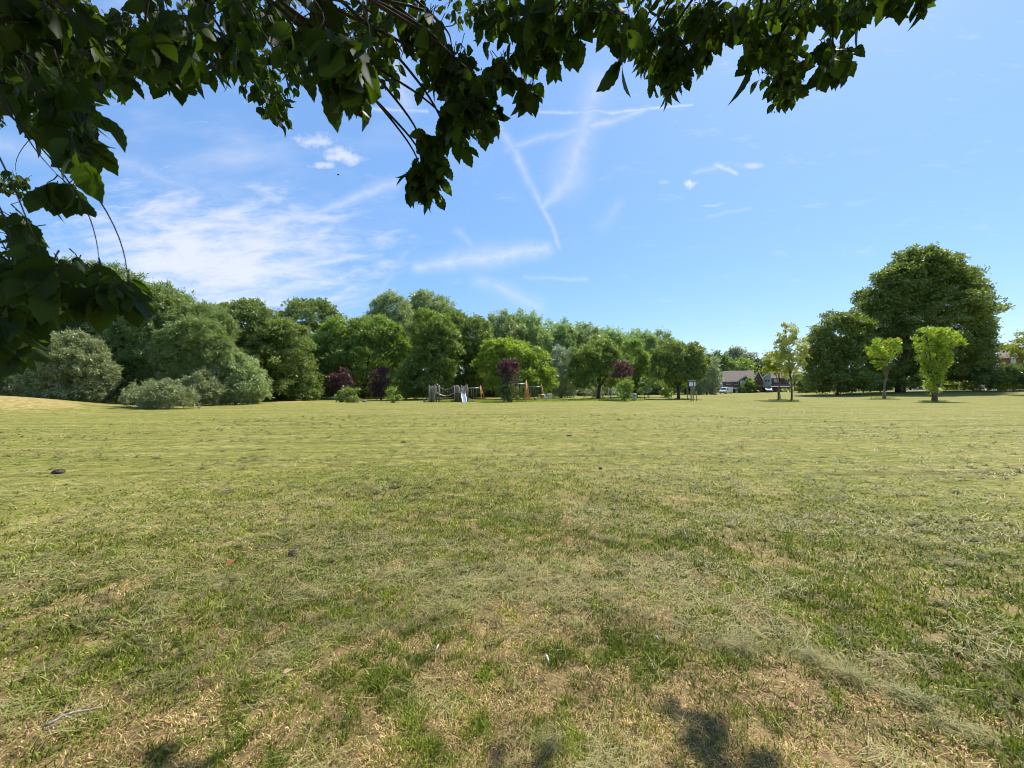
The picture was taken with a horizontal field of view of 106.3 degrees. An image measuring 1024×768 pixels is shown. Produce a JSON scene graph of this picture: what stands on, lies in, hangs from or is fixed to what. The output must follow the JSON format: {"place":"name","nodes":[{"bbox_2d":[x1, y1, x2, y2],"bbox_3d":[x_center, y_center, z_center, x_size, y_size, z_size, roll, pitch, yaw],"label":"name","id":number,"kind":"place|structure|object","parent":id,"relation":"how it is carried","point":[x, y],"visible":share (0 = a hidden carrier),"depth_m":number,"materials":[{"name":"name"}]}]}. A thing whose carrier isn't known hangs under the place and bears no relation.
{"place":"outdoors","nodes":[
{"label":"outdoors","id":0,"kind":"place"},
{"bbox_2d":[0,390,1023,767],"bbox_3d":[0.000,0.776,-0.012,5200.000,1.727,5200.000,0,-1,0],"label":"field","id":1,"kind":"structure","parent":0,"point":[64,416],"depth_m":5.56,"materials":[{"name":"green plant"}]},
{"bbox_2d":[0,347,50,396],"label":"willow bush","id":2,"kind":"object","parent":1,"relation":"on","point":[6,388],"visible":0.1,"depth_m":34.67,"materials":[{"name":"green plant"}]},
{"bbox_2d":[51,469,65,473],"bbox_3d":[-8.721,1.681,7.391,0.216,0.100,0.183,0,-1,0],"label":"soil clod","id":3,"kind":"object","parent":1,"relation":"on","point":[58,471],"visible":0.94,"depth_m":7.34,"materials":[{"name":"soil"}]},
{"bbox_2d":[8,327,124,403],"bbox_3d":[-40.220,-1.597,35.056,8.517,7.402,6.151,0,-1,0],"label":"willow bush","id":4,"kind":"object","parent":1,"relation":"on","point":[73,379],"visible":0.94,"depth_m":33.90,"materials":[{"name":"green plant"}]},
{"bbox_2d":[3,311,153,399],"bbox_3d":[-52.726,-5.811,44.542,19.985,16.390,14.089,0,-1,-23],"label":"woodland tree","id":5,"kind":"object","parent":1,"relation":"on","point":[66,324],"visible":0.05,"depth_m":43.32,"materials":[{"name":"green plant"}]},
{"bbox_2d":[44,699,113,726],"bbox_3d":[-2.112,1.604,1.881,0.229,0.046,0.024,1,-1,-44],"label":"stick","id":6,"kind":"object","parent":1,"relation":"on","point":[61,716],"visible":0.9,"depth_m":1.86,"materials":[{"name":"beige wood"}]},
{"bbox_2d":[122,663,150,678],"bbox_3d":[-2.102,1.610,2.154,0.126,0.040,0.024,1,-1,-35],"label":"stick","id":7,"kind":"object","parent":1,"relation":"on","point":[139,671],"visible":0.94,"depth_m":2.15,"materials":[{"name":"wood"}]},
{"bbox_2d":[55,255,241,385],"bbox_3d":[-44.824,-6.331,45.152,26.496,17.431,11.654,0,-1,0],"label":"tall willow","id":8,"kind":"object","parent":1,"relation":"on","point":[166,304],"visible":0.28,"depth_m":42.77,"materials":[{"name":"green plant"}]},
{"bbox_2d":[146,710,172,725],"bbox_3d":[-1.675,1.597,1.826,0.104,0.044,0.030,0,-1,-25],"label":"stick","id":9,"kind":"object","parent":1,"relation":"on","point":[157,720],"visible":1,"depth_m":1.82,"materials":[{"name":"beige wood"}]},
{"bbox_2d":[117,377,203,408],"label":"round bush","id":10,"kind":"object","parent":1,"relation":"on","point":[146,395],"visible":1,"depth_m":30.35,"materials":[{"name":"green plant"}]},
{"bbox_2d":[144,312,241,384],"bbox_3d":[-32.787,-2.591,40.106,9.372,9.848,5.913,0,-1,0],"label":"woodland tree","id":11,"kind":"object","parent":1,"relation":"on","point":[176,345],"visible":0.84,"depth_m":38.65,"materials":[{"name":"green plant"}]},
{"bbox_2d":[178,365,227,405],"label":"bush","id":12,"kind":"object","parent":1,"relation":"on","point":[200,383],"visible":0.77,"depth_m":37.46,"materials":[{"name":"green plant"}]},
{"bbox_2d":[146,561,295,592],"bbox_3d":[-2.487,1.615,3.274,1.194,0.112,0.670,0,-1,0],"label":"hay clump","id":13,"kind":"object","parent":1,"relation":"on","point":[218,577],"visible":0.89,"depth_m":3.24,"materials":[{"name":"beige plant"}]},
{"bbox_2d":[201,350,274,404],"bbox_3d":[-29.622,-0.605,41.103,8.015,6.136,5.856,0,-1,-11],"label":"round bush","id":14,"kind":"object","parent":1,"relation":"on","point":[244,380],"visible":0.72,"depth_m":40.01,"materials":[{"name":"green plant"}]},
{"bbox_2d":[215,297,314,397],"bbox_3d":[-35.764,-4.975,54.086,13.456,15.022,12.857,-1,-1,39],"label":"woodland tree","id":15,"kind":"object","parent":1,"relation":"on","point":[263,324],"visible":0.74,"depth_m":52.50,"materials":[{"name":"green plant"}]},
{"bbox_2d":[256,336,327,400],"bbox_3d":[-33.758,-2.801,57.968,10.439,11.096,8.767,0,-1,0],"label":"woodland tree","id":16,"kind":"object","parent":1,"relation":"on","point":[311,389],"visible":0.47,"depth_m":56.81,"materials":[{"name":"green plant"}]},
{"bbox_2d":[288,550,297,556],"bbox_3d":[-2.114,1.639,3.718,0.094,0.068,0.081,0,-1,-16],"label":"soil clod","id":17,"kind":"object","parent":1,"relation":"on","point":[291,552],"visible":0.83,"depth_m":3.69,"materials":[{"name":"grey soil"}]},
{"bbox_2d":[285,351,318,396],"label":"woodland tree","id":18,"kind":"object","parent":1,"relation":"on","point":[307,362],"visible":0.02,"depth_m":68.06,"materials":[{"name":"green plant"}]},
{"bbox_2d":[275,296,344,339],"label":"woodland tree","id":19,"kind":"object","parent":1,"relation":"on","point":[310,307],"visible":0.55,"depth_m":85.84,"materials":[{"name":"green plant"}]},
{"bbox_2d":[325,366,354,395],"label":"purple tree","id":20,"kind":"object","parent":1,"relation":"on","point":[335,382],"visible":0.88,"depth_m":61.40,"materials":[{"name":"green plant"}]},
{"bbox_2d":[315,332,373,395],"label":"woodland tree","id":21,"kind":"object","parent":1,"relation":"on","point":[360,371],"visible":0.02,"depth_m":84.35,"materials":[{"name":"green plant"}]},
{"bbox_2d":[331,385,361,402],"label":"bush","id":22,"kind":"object","parent":1,"relation":"on","point":[341,397],"visible":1,"depth_m":47.61,"materials":[{"name":"green plant"}]},
{"bbox_2d":[4,377,689,402],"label":"undergrowth","id":23,"kind":"object","parent":1,"relation":"on","point":[655,390],"visible":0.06,"depth_m":77.23,"materials":[{"name":"green plant"}]},
{"bbox_2d":[307,312,412,397],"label":"woodland tree","id":24,"kind":"object","parent":1,"relation":"on","point":[355,345],"visible":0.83,"depth_m":68.79,"materials":[{"name":"green plant"}]},
{"bbox_2d":[369,364,391,399],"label":"purple tree","id":25,"kind":"object","parent":1,"relation":"on","point":[379,383],"visible":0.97,"depth_m":59.58,"materials":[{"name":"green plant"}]},
{"bbox_2d":[359,331,401,395],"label":"woodland tree","id":26,"kind":"object","parent":1,"relation":"on","point":[377,364],"visible":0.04,"depth_m":84.97,"materials":[{"name":"green plant"}]},
{"bbox_2d":[363,287,420,395],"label":"tall willow","id":27,"kind":"object","parent":1,"relation":"on","point":[399,311],"visible":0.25,"depth_m":90.09,"materials":[{"name":"green plant"}]},
{"bbox_2d":[385,386,402,402],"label":"bush","id":28,"kind":"object","parent":1,"relation":"on","point":[392,396],"visible":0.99,"depth_m":47.26,"materials":[{"name":"green plant"}]},
{"bbox_2d":[391,329,448,396],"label":"woodland tree","id":29,"kind":"object","parent":1,"relation":"on","point":[412,360],"visible":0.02,"depth_m":84.08,"materials":[{"name":"green plant"}]},
{"bbox_2d":[393,306,466,399],"bbox_3d":[-13.586,-5.014,63.997,12.259,15.937,9.615,0,-1,0],"label":"woodland tree","id":30,"kind":"object","parent":1,"relation":"on","point":[440,338],"visible":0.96,"depth_m":61.99,"materials":[{"name":"green plant"}]},
{"bbox_2d":[407,287,456,334],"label":"tall willow","id":31,"kind":"object","parent":1,"relation":"on","point":[439,303],"visible":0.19,"depth_m":98.12,"materials":[{"name":"green plant"}]},
{"bbox_2d":[429,385,474,401],"bbox_3d":[-7.982,1.320,50.332,6.282,2.516,4.308,0,-1,0],"label":"climbing frame","id":32,"kind":"object","parent":1,"relation":"on","point":[433,393],"visible":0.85,"depth_m":50.31,"materials":[{"name":"grey wood"}]},
{"bbox_2d":[434,334,479,375],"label":"woodland tree","id":33,"kind":"object","parent":1,"relation":"on","point":[462,372],"visible":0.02,"depth_m":87.72,"materials":[{"name":"green plant"}]},
{"bbox_2d":[0,0,935,379],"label":"overhanging tree","id":34,"kind":"object","parent":1,"relation":"on","point":[62,72],"visible":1,"depth_m":1.15,"materials":[{"name":"green plant"}]},
{"bbox_2d":[440,306,495,398],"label":"woodland tree","id":35,"kind":"object","parent":1,"relation":"on","point":[475,325],"visible":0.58,"depth_m":69.72,"materials":[{"name":"green plant"}]},
{"bbox_2d":[476,308,528,385],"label":"woodland tree","id":36,"kind":"object","parent":1,"relation":"on","point":[506,324],"visible":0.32,"depth_m":83.86,"materials":[{"name":"green plant"}]},
{"bbox_2d":[495,358,521,395],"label":"purple tree","id":37,"kind":"object","parent":1,"relation":"on","point":[511,365],"visible":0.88,"depth_m":50.58,"materials":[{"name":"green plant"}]},
{"bbox_2d":[495,377,521,401],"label":"bush","id":38,"kind":"object","parent":1,"relation":"on","point":[507,388],"visible":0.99,"depth_m":49.48,"materials":[{"name":"green plant"}]},
{"bbox_2d":[469,337,559,399],"bbox_3d":[0.893,-2.722,64.176,12.218,11.055,11.630,1,-1,-44],"label":"park tree","id":39,"kind":"object","parent":1,"relation":"on","point":[534,371],"visible":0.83,"depth_m":62.19,"materials":[{"name":"green plant"}]},
{"bbox_2d":[512,380,529,400],"bbox_3d":[1.005,0.943,52.492,3.141,3.026,2.122,0,-1,0],"label":"swing set","id":40,"kind":"object","parent":1,"relation":"on","point":[526,387],"visible":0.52,"depth_m":52.40,"materials":[{"name":"wood"}]},
{"bbox_2d":[511,307,555,383],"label":"woodland tree","id":41,"kind":"object","parent":1,"relation":"on","point":[534,325],"visible":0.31,"depth_m":88.02,"materials":[{"name":"green plant"}]},
{"bbox_2d":[527,384,543,398],"bbox_3d":[3.706,1.272,59.988,2.944,2.591,1.922,0,-1,0],"label":"swing set","id":42,"kind":"object","parent":1,"relation":"on","point":[535,386],"visible":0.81,"depth_m":59.96,"materials":[{"name":"metal"}]},
{"bbox_2d":[481,707,596,766],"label":"hay clump","id":43,"kind":"object","parent":1,"relation":"on","point":[552,740],"visible":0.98,"depth_m":1.74,"materials":[{"name":"beige plant"}]},
{"bbox_2d":[539,316,581,383],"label":"woodland tree","id":44,"kind":"object","parent":1,"relation":"on","point":[563,333],"visible":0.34,"depth_m":91.64,"materials":[{"name":"green plant"}]},
{"bbox_2d":[547,344,577,397],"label":"woodland tree","id":45,"kind":"object","parent":1,"relation":"on","point":[561,369],"visible":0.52,"depth_m":75.11,"materials":[{"name":"green plant"}]},
{"bbox_2d":[567,321,607,394],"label":"woodland tree","id":46,"kind":"object","parent":1,"relation":"on","point":[583,336],"visible":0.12,"depth_m":96.02,"materials":[{"name":"green plant"}]},
{"bbox_2d":[564,337,633,398],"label":"park tree","id":47,"kind":"object","parent":1,"relation":"on","point":[601,353],"visible":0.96,"depth_m":62.03,"materials":[{"name":"green plant"}]},
{"bbox_2d":[579,382,620,397],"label":"bush","id":48,"kind":"object","parent":1,"relation":"on","point":[593,391],"visible":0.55,"depth_m":70.87,"materials":[{"name":"green plant"}]},
{"bbox_2d":[586,529,631,543],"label":"hay clump","id":49,"kind":"object","parent":1,"relation":"on","point":[607,538],"visible":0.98,"depth_m":4.06,"materials":[{"name":"beige plant"}]},
{"bbox_2d":[595,325,637,394],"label":"woodland tree","id":50,"kind":"object","parent":1,"relation":"on","point":[618,337],"visible":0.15,"depth_m":99.89,"materials":[{"name":"green plant"}]},
{"bbox_2d":[609,359,635,392],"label":"purple tree","id":51,"kind":"object","parent":1,"relation":"on","point":[627,370],"visible":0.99,"depth_m":57.74,"materials":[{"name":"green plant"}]},
{"bbox_2d":[613,378,634,400],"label":"bush","id":52,"kind":"object","parent":1,"relation":"on","point":[627,384],"visible":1,"depth_m":53.74,"materials":[{"name":"green plant"}]},
{"bbox_2d":[612,338,661,396],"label":"woodland tree","id":53,"kind":"object","parent":1,"relation":"on","point":[641,364],"visible":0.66,"depth_m":78.45,"materials":[{"name":"green plant"}]},
{"bbox_2d":[625,327,662,394],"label":"woodland tree","id":54,"kind":"object","parent":1,"relation":"on","point":[651,340],"visible":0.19,"depth_m":103.86,"materials":[{"name":"green plant"}]},
{"bbox_2d":[637,376,650,398],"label":"sapling","id":55,"kind":"object","parent":1,"relation":"on","point":[646,387],"visible":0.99,"depth_m":65.65,"materials":[{"name":"green plant"}]},
{"bbox_2d":[651,379,673,397],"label":"bush","id":56,"kind":"object","parent":1,"relation":"on","point":[665,393],"visible":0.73,"depth_m":77.59,"materials":[{"name":"green plant"}]},
{"bbox_2d":[654,326,686,393],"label":"woodland tree","id":57,"kind":"object","parent":1,"relation":"on","point":[666,336],"visible":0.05,"depth_m":108.38,"materials":[{"name":"green plant"}]},
{"bbox_2d":[647,338,714,398],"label":"park tree","id":58,"kind":"object","parent":1,"relation":"on","point":[689,354],"visible":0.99,"depth_m":64.42,"materials":[{"name":"green plant"}]},
{"bbox_2d":[688,381,695,400],"bbox_3d":[25.328,1.017,53.995,1.155,2.965,0.308,0,-1,0],"label":"notice board","id":59,"kind":"object","parent":1,"relation":"on","point":[691,384],"visible":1,"depth_m":53.99,"materials":[{"name":"white paint"}]},
{"bbox_2d":[692,350,724,394],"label":"willow bush","id":60,"kind":"object","parent":1,"relation":"on","point":[705,386],"visible":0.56,"depth_m":102.39,"materials":[{"name":"green plant"}]},
{"bbox_2d":[711,349,736,389],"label":"distant tree","id":61,"kind":"object","parent":1,"relation":"on","point":[725,361],"visible":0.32,"depth_m":161.75,"materials":[{"name":"green plant"}]},
{"bbox_2d":[719,387,732,393],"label":"van","id":62,"kind":"object","parent":1,"relation":"on","point":[725,390],"visible":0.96,"depth_m":121.04,"materials":[{"name":"white paint"}]},
{"bbox_2d":[722,345,747,369],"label":"distant tree","id":63,"kind":"object","parent":1,"relation":"on","point":[735,352],"visible":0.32,"depth_m":187.46,"materials":[{"name":"green plant"}]},
{"bbox_2d":[721,359,749,380],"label":"distant tree","id":64,"kind":"object","parent":1,"relation":"on","point":[742,368],"visible":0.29,"depth_m":165.41,"materials":[{"name":"green plant"}]},
{"bbox_2d":[700,623,784,662],"bbox_3d":[1.422,1.571,2.373,0.568,0.156,0.360,0,-1,15],"label":"hay clump","id":65,"kind":"object","parent":1,"relation":"on","point":[733,640],"visible":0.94,"depth_m":2.34,"materials":[{"name":"beige plant"}]},
{"bbox_2d":[722,370,763,392],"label":"house","id":66,"kind":"structure","parent":1,"relation":"on","point":[735,379],"depth_m":130.35,"materials":[{"name":"brown brick"}]},
{"bbox_2d":[734,357,762,375],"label":"distant tree","id":67,"kind":"object","parent":1,"relation":"on","point":[749,363],"visible":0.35,"depth_m":169.13,"materials":[{"name":"green plant"}]},
{"bbox_2d":[735,377,762,392],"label":"garden tree","id":68,"kind":"object","parent":1,"relation":"on","point":[748,382],"visible":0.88,"depth_m":126.19,"materials":[{"name":"green plant"}]},
{"bbox_2d":[740,385,758,392],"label":"garden shrub","id":69,"kind":"object","parent":1,"relation":"on","point":[749,390],"visible":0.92,"depth_m":125.05,"materials":[{"name":"green plant"}]},
{"bbox_2d":[742,351,759,360],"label":"distant tree","id":70,"kind":"object","parent":1,"relation":"on","point":[751,355],"visible":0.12,"depth_m":191.43,"materials":[{"name":"green plant"}]},
{"bbox_2d":[753,357,779,376],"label":"distant tree","id":71,"kind":"object","parent":1,"relation":"on","point":[760,362],"visible":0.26,"depth_m":173.11,"materials":[{"name":"green plant"}]},
{"bbox_2d":[763,388,772,391],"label":"parked car","id":72,"kind":"object","parent":1,"relation":"on","point":[767,389],"visible":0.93,"depth_m":123.63,"materials":[{"name":"paint"}]},
{"bbox_2d":[758,350,792,398],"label":"young tree","id":73,"kind":"object","parent":1,"relation":"on","point":[768,367],"visible":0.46,"depth_m":59.82,"materials":[{"name":"green plant"}]},
{"bbox_2d":[763,372,790,391],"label":"house","id":74,"kind":"structure","parent":1,"relation":"on","point":[769,381],"depth_m":127.91,"materials":[{"name":"grey tile"}]},
{"bbox_2d":[768,322,812,399],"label":"young tree","id":75,"kind":"object","parent":1,"relation":"on","point":[784,340],"visible":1,"depth_m":54.65,"materials":[{"name":"green plant"}]},
{"bbox_2d":[795,384,810,392],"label":"garden shrub","id":76,"kind":"object","parent":1,"relation":"on","point":[800,388],"visible":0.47,"depth_m":109.44,"materials":[{"name":"green plant"}]},
{"bbox_2d":[764,635,866,675],"bbox_3d":[1.728,1.589,2.256,0.488,0.118,0.398,0,-1,-16],"label":"hay clump","id":77,"kind":"object","parent":1,"relation":"on","point":[810,654],"visible":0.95,"depth_m":2.26,"materials":[{"name":"beige plant"}]},
{"bbox_2d":[796,306,897,394],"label":"park tree","id":78,"kind":"object","parent":1,"relation":"on","point":[831,353],"visible":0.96,"depth_m":85.48,"materials":[{"name":"green plant"}]},
{"bbox_2d":[802,652,894,698],"bbox_3d":[1.894,1.583,2.114,0.514,0.128,0.382,0,-1,23],"label":"hay clump","id":79,"kind":"object","parent":1,"relation":"on","point":[843,668],"visible":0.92,"depth_m":2.12,"materials":[{"name":"beige plant"}]},
{"bbox_2d":[789,373,923,391],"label":"garden hedge","id":80,"kind":"object","parent":1,"relation":"on","point":[799,383],"visible":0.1,"depth_m":110.96,"materials":[{"name":"green plant"}]},
{"bbox_2d":[863,337,902,397],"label":"young tree","id":81,"kind":"object","parent":1,"relation":"on","point":[878,348],"visible":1,"depth_m":67.74,"materials":[{"name":"green plant"}]},
{"bbox_2d":[824,662,1015,724],"bbox_3d":[2.060,1.581,1.980,0.756,0.116,0.328,0,-1,29],"label":"hay clump","id":82,"kind":"object","parent":1,"relation":"on","point":[897,689],"visible":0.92,"depth_m":1.99,"materials":[{"name":"beige plant"}]},
{"bbox_2d":[836,241,1015,391],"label":"great tree","id":83,"kind":"object","parent":1,"relation":"on","point":[930,284],"visible":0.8,"depth_m":87.29,"materials":[{"name":"green plant"}]},
{"bbox_2d":[910,326,968,400],"bbox_3d":[57.826,-2.800,51.963,6.314,10.589,4.480,-1,-1,31],"label":"young tree","id":84,"kind":"object","parent":1,"relation":"on","point":[939,347],"visible":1,"depth_m":51.61,"materials":[{"name":"green plant"}]},
{"bbox_2d":[876,552,1021,575],"bbox_3d":[3.990,1.613,3.479,1.181,0.116,0.465,0,-1,14],"label":"hay clump","id":85,"kind":"object","parent":1,"relation":"on","point":[956,561],"visible":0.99,"depth_m":3.49,"materials":[{"name":"beige plant"}]},
{"bbox_2d":[918,379,987,389],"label":"garden hedge","id":86,"kind":"object","parent":1,"relation":"on","point":[921,388],"visible":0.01,"depth_m":111.86,"materials":[{"name":"green plant"}]},
{"bbox_2d":[885,694,1023,762],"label":"hay clump","id":87,"kind":"object","parent":1,"relation":"on","point":[966,728],"visible":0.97,"depth_m":1.79,"materials":[{"name":"beige plant"}]},
{"bbox_2d":[940,381,971,389],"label":"bush","id":88,"kind":"object","parent":1,"relation":"on","point":[950,388],"visible":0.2,"depth_m":98.12,"materials":[{"name":"green plant"}]},
{"bbox_2d":[967,362,1023,389],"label":"garden hedge","id":89,"kind":"object","parent":1,"relation":"on","point":[1011,373],"visible":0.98,"depth_m":84.78,"materials":[{"name":"green plant"}]},
{"bbox_2d":[986,383,1014,390],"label":"bush","id":90,"kind":"object","parent":1,"relation":"on","point":[1005,387],"visible":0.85,"depth_m":85.18,"materials":[{"name":"green plant"}]},
{"bbox_2d":[998,348,1023,389],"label":"house","id":91,"kind":"structure","parent":1,"relation":"on","point":[1007,360],"depth_m":119.51,"materials":[{"name":"white paint"}]},
{"bbox_2d":[1000,329,1023,365],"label":"park tree","id":92,"kind":"object","parent":1,"relation":"on","point":[1013,350],"visible":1,"depth_m":74.38,"materials":[{"name":"green plant"}]},
{"bbox_2d":[0,0,1023,389],"label":"sky","id":93,"kind":"structure","parent":0,"point":[709,221],"materials":[{"name":"blue"}]},
{"bbox_2d":[424,397,949,401],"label":"long grass","id":94,"kind":"structure","parent":0,"point":[586,399],"depth_m":54.90,"materials":[{"name":"green plant"}]}
]}

